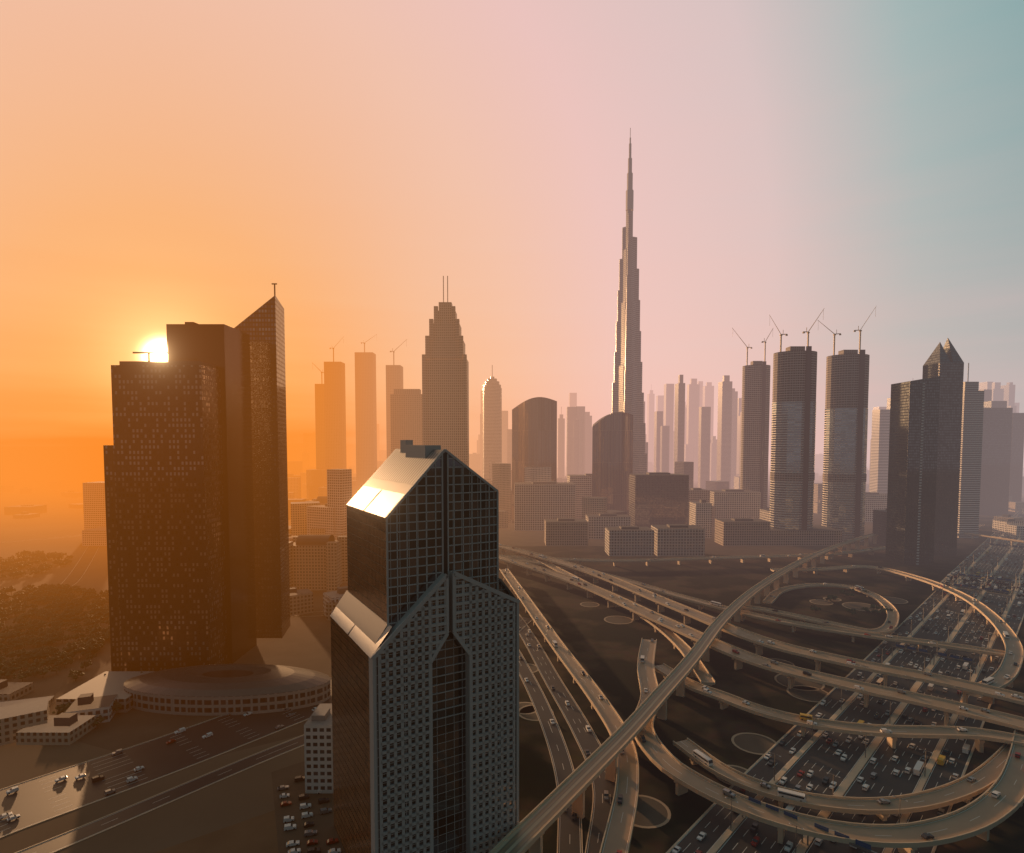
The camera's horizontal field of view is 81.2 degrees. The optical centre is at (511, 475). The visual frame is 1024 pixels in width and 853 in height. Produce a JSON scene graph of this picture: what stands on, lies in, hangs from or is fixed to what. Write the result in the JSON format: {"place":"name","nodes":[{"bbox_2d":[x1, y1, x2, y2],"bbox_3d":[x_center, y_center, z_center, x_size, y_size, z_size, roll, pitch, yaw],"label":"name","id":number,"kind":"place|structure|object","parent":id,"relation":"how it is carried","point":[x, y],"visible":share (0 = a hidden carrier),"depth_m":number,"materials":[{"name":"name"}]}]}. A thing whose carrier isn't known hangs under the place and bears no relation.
{"place":"outdoors","nodes":[
{"label":"outdoors","id":0,"kind":"place"},
{"bbox_2d":[0,535,81,543],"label":"road","id":1,"kind":"structure","parent":0,"point":[41,539],"depth_m":968.78,"materials":[{"name":"grey asphalt"}]},
{"bbox_2d":[1,498,82,507],"bbox_3d":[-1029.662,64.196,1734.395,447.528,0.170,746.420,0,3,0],"label":"road","id":2,"kind":"structure","parent":0,"point":[49,502],"depth_m":1579.73,"materials":[{"name":"grey asphalt"}]},
{"bbox_2d":[48,546,98,596],"bbox_3d":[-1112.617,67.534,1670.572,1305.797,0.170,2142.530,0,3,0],"label":"road","id":3,"kind":"structure","parent":0,"point":[76,574],"depth_m":749.37,"materials":[{"name":"grey asphalt"}]},
{"bbox_2d":[15,734,303,852],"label":"frontage road","id":4,"kind":"structure","parent":0,"point":[91,829],"depth_m":259.38,"materials":[{"name":"grey asphalt"}]},
{"bbox_2d":[0,617,532,837],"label":"road","id":5,"kind":"structure","parent":0,"point":[37,800],"depth_m":288.14,"materials":[{"name":"grey asphalt"}]},
{"bbox_2d":[0,627,520,821],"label":"cars","id":6,"kind":"object","parent":5,"relation":"on","point":[65,777],"depth_m":276.17,"materials":[{"name":"white metal"}]},
{"bbox_2d":[296,611,324,616],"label":"flats road","id":7,"kind":"structure","parent":0,"point":[319,613],"depth_m":542.96,"materials":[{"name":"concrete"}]},
{"bbox_2d":[0,445,1023,852],"bbox_3d":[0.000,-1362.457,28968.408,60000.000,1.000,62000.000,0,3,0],"label":"ground","id":8,"kind":"structure","parent":0,"point":[238,797],"depth_m":301.35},
{"bbox_2d":[0,550,73,578],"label":"park trees","id":9,"kind":"object","parent":8,"relation":"on","point":[10,567],"visible":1,"depth_m":757.17,"materials":[{"name":"green plant"}]},
{"bbox_2d":[0,583,109,681],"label":"park trees","id":10,"kind":"object","parent":8,"relation":"on","point":[93,643],"visible":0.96,"depth_m":488.72,"materials":[{"name":"green plant"}]},
{"bbox_2d":[82,481,332,792],"bbox_3d":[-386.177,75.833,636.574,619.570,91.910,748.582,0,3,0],"label":"white buildings","id":11,"kind":"structure","parent":8,"relation":"on","point":[318,746],"depth_m":265.15,"materials":[{"name":"white concrete"}]},
{"bbox_2d":[289,496,347,591],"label":"beige residences","id":12,"kind":"structure","parent":8,"relation":"on","point":[317,562],"depth_m":631.78,"materials":[{"name":"brown concrete"}]},
{"bbox_2d":[315,334,422,484],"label":"skyscrapers","id":13,"kind":"structure","parent":8,"relation":"on","point":[403,414],"depth_m":1449.49,"materials":[{"name":"concrete"}]},
{"bbox_2d":[330,440,519,852],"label":"skyscraper","id":14,"kind":"structure","parent":8,"relation":"on","point":[424,615],"depth_m":207.56,"materials":[{"name":"grey glass"}]},
{"bbox_2d":[422,276,468,466],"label":"skyscraper","id":15,"kind":"structure","parent":8,"relation":"on","point":[445,393],"depth_m":899.40,"materials":[{"name":"grey concrete"}]},
{"bbox_2d":[0,451,1023,745],"bbox_3d":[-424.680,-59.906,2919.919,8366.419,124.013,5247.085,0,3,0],"label":"distant buildings","id":16,"kind":"structure","parent":8,"relation":"on","point":[28,721],"depth_m":980.45,"materials":[{"name":"beige concrete"}]},
{"bbox_2d":[303,375,1019,491],"bbox_3d":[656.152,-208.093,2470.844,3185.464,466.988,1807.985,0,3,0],"label":"distant skyline","id":17,"kind":"structure","parent":8,"relation":"on","point":[682,430],"depth_m":2150.19},
{"bbox_2d":[511,472,886,555],"bbox_3d":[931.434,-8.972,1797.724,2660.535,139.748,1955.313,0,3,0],"label":"low-rise buildings","id":18,"kind":"structure","parent":8,"relation":"on","point":[656,521],"depth_m":1004.06,"materials":[{"name":"grey concrete"}]},
{"bbox_2d":[77,488,1023,852],"bbox_3d":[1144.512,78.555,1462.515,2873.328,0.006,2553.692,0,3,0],"label":"ground","id":19,"kind":"structure","parent":0,"point":[603,652],"depth_m":420.14,"materials":[{"name":"beige"}]},
{"bbox_2d":[52,671,142,727],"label":"trees","id":20,"kind":"object","parent":19,"relation":"on","point":[63,707],"visible":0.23,"depth_m":337.88,"materials":[{"name":"green plant"}]},
{"bbox_2d":[103,352,227,670],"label":"tower","id":21,"kind":"structure","parent":19,"relation":"on","point":[164,491],"depth_m":391.21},
{"bbox_2d":[56,664,330,715],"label":"podium building","id":22,"kind":"structure","parent":19,"relation":"on","point":[218,689],"depth_m":349.71,"materials":[{"name":"beige concrete"}]},
{"bbox_2d":[166,322,256,663],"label":"tower","id":23,"kind":"structure","parent":19,"relation":"on","point":[224,349],"depth_m":426.12,"materials":[{"name":"black glass"}]},
{"bbox_2d":[235,283,289,637],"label":"tower","id":24,"kind":"structure","parent":19,"relation":"on","point":[263,326],"depth_m":471.91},
{"bbox_2d":[277,776,340,852],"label":"parked cars","id":25,"kind":"object","parent":19,"relation":"on","point":[291,826],"visible":0.94,"depth_m":243.11,"materials":[{"name":"white metal"}]},
{"bbox_2d":[483,365,501,478],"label":"skyscraper","id":26,"kind":"structure","parent":19,"relation":"on","point":[492,420],"depth_m":1477.02,"materials":[{"name":"grey concrete"}]},
{"bbox_2d":[519,650,582,852],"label":"road ramp","id":27,"kind":"structure","parent":19,"relation":"on","point":[569,836],"depth_m":300.29,"materials":[{"name":"grey asphalt"}]},
{"bbox_2d":[519,655,576,819],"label":"cars","id":28,"kind":"object","parent":27,"relation":"on","point":[574,815],"depth_m":329.87,"materials":[{"name":"white metal"}]},
{"bbox_2d":[519,614,615,852],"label":"road ramp","id":29,"kind":"structure","parent":19,"relation":"on","point":[575,718],"depth_m":323.35,"materials":[{"name":"grey asphalt"}]},
{"bbox_2d":[525,629,608,799],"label":"cars","id":30,"kind":"object","parent":29,"relation":"on","point":[588,729],"depth_m":322.52,"materials":[{"name":"white metal"}]},
{"bbox_2d":[500,569,638,852],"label":"road ramp","id":31,"kind":"structure","parent":19,"relation":"on","point":[618,832],"depth_m":295.27,"materials":[{"name":"concrete"}]},
{"bbox_2d":[504,569,623,852],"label":"cars","id":32,"kind":"object","parent":31,"relation":"on","point":[620,796],"depth_m":348.19,"materials":[{"name":"white metal"}]},
{"bbox_2d":[512,397,632,522],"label":"skyscrapers","id":33,"kind":"structure","parent":19,"relation":"on","point":[534,431],"depth_m":1130.91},
{"bbox_2d":[610,128,646,473],"bbox_3d":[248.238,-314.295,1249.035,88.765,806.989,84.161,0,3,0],"label":"skyscraper","id":34,"kind":"structure","parent":19,"relation":"on","point":[627,395],"depth_m":1250.85,"materials":[{"name":"grey"}]},
{"bbox_2d":[489,533,877,852],"bbox_3d":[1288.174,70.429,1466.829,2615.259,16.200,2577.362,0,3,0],"label":"metro viaduct","id":35,"kind":"object","parent":19,"relation":"on","point":[526,833],"visible":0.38,"depth_m":292.08,"materials":[{"name":"concrete"}]},
{"bbox_2d":[732,305,876,541],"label":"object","id":36,"kind":"structure","parent":19,"relation":"on","point":[792,472],"depth_m":935.17,"materials":[{"name":"concrete"}]},
{"bbox_2d":[810,588,893,638],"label":"trees","id":37,"kind":"object","parent":19,"relation":"on","point":[833,597],"visible":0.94,"depth_m":552.54,"materials":[{"name":"green plant"}]},
{"bbox_2d":[870,338,1023,564],"bbox_3d":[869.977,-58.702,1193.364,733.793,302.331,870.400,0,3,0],"label":"skyscrapers","id":38,"kind":"structure","parent":19,"relation":"on","point":[947,449],"depth_m":820.58,"materials":[{"name":"grey glass"}]},
{"bbox_2d":[964,532,1023,544],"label":"station footbridge","id":39,"kind":"object","parent":19,"relation":"on","point":[988,536],"visible":0.57,"depth_m":940.90,"materials":[{"name":"concrete"}]},
{"bbox_2d":[510,551,715,684],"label":"connector road","id":40,"kind":"structure","parent":0,"point":[702,674],"depth_m":456.81,"materials":[{"name":"grey asphalt"}]},
{"bbox_2d":[519,596,907,827],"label":"landscaped ground patches","id":41,"kind":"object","parent":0,"point":[651,812],"depth_m":341.24,"materials":[{"name":"beige"}]},
{"bbox_2d":[503,524,984,565],"bbox_3d":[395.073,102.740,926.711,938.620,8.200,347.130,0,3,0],"label":"link road","id":42,"kind":"structure","parent":0,"point":[850,553],"depth_m":775.84,"materials":[{"name":"concrete"}]},
{"bbox_2d":[567,524,980,559],"bbox_3d":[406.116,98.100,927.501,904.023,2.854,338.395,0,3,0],"label":"cars","id":43,"kind":"object","parent":42,"relation":"on","point":[760,555],"depth_m":780.59,"materials":[{"name":"white"}]},
{"bbox_2d":[499,555,1023,730],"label":"flyover road","id":44,"kind":"structure","parent":0,"point":[946,706],"depth_m":379.65,"materials":[{"name":"concrete"}]},
{"bbox_2d":[510,560,989,712],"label":"cars","id":45,"kind":"object","parent":44,"relation":"on","point":[660,619],"depth_m":394.25,"materials":[{"name":"white metal"}]},
{"bbox_2d":[499,544,1023,704],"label":"flyover road","id":46,"kind":"structure","parent":0,"point":[818,657],"depth_m":420.04,"materials":[{"name":"concrete"}]},
{"bbox_2d":[499,544,1022,698],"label":"cars","id":47,"kind":"object","parent":46,"relation":"on","point":[848,661],"depth_m":430.01,"materials":[{"name":"white metal"}]},
{"bbox_2d":[502,555,1023,661],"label":"flyover road","id":48,"kind":"structure","parent":0,"point":[919,642],"depth_m":482.92,"materials":[{"name":"concrete"}]},
{"bbox_2d":[538,561,935,643],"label":"cars","id":49,"kind":"object","parent":48,"relation":"on","point":[715,603],"depth_m":545.57,"materials":[{"name":"white metal"}]},
{"bbox_2d":[741,583,898,634],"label":"loop ramp","id":50,"kind":"structure","parent":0,"point":[892,617],"depth_m":531.26,"materials":[{"name":"concrete"}]},
{"bbox_2d":[769,583,892,627],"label":"cars","id":51,"kind":"object","parent":50,"relation":"on","point":[856,587],"depth_m":599.30,"materials":[{"name":"white metal"}]},
{"bbox_2d":[635,639,1023,852],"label":"curved overpass","id":52,"kind":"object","parent":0,"point":[983,814],"depth_m":238.93,"materials":[{"name":"concrete"}]},
{"bbox_2d":[640,639,1020,839],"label":"cars","id":53,"kind":"object","parent":52,"relation":"on","point":[927,836],"depth_m":249.18,"materials":[{"name":"white"}]},
{"bbox_2d":[654,663,1023,752],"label":"ramp road","id":54,"kind":"structure","parent":0,"point":[980,736],"depth_m":310.02,"materials":[{"name":"concrete"}]},
{"bbox_2d":[701,686,967,732],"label":"cars","id":55,"kind":"object","parent":54,"relation":"on","point":[807,717],"depth_m":318.06,"materials":[{"name":"white metal"}]},
{"bbox_2d":[673,732,1013,820],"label":"curved road","id":56,"kind":"structure","parent":0,"point":[986,773],"depth_m":256.60,"materials":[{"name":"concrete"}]},
{"bbox_2d":[693,749,975,803],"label":"cars","id":57,"kind":"object","parent":56,"relation":"on","point":[782,792],"depth_m":253.78,"materials":[{"name":"white metal"}]},
{"bbox_2d":[666,512,1023,852],"bbox_3d":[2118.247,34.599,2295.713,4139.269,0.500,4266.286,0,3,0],"label":"highway","id":58,"kind":"structure","parent":0,"point":[818,756],"depth_m":309.29,"materials":[{"name":"grey asphalt"}]},
{"bbox_2d":[672,512,1023,852],"bbox_3d":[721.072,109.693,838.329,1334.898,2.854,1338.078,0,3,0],"label":"cars","id":59,"kind":"object","parent":58,"relation":"on","point":[919,766],"visible":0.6,"depth_m":336.52,"materials":[{"name":"white metal"}]},
{"bbox_2d":[725,514,1023,852],"bbox_3d":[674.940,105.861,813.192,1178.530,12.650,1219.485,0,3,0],"label":"street lights","id":60,"kind":"object","parent":58,"relation":"on","point":[861,845],"visible":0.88,"depth_m":410.26,"materials":[{"name":"silver metal"}]},
{"bbox_2d":[770,565,1023,703],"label":"loop road","id":61,"kind":"structure","parent":0,"point":[1012,643],"depth_m":484.14,"materials":[{"name":"concrete"}]},
{"bbox_2d":[813,565,1017,684],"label":"cars","id":62,"kind":"object","parent":61,"relation":"on","point":[988,680],"depth_m":395.32,"materials":[{"name":"white metal"}]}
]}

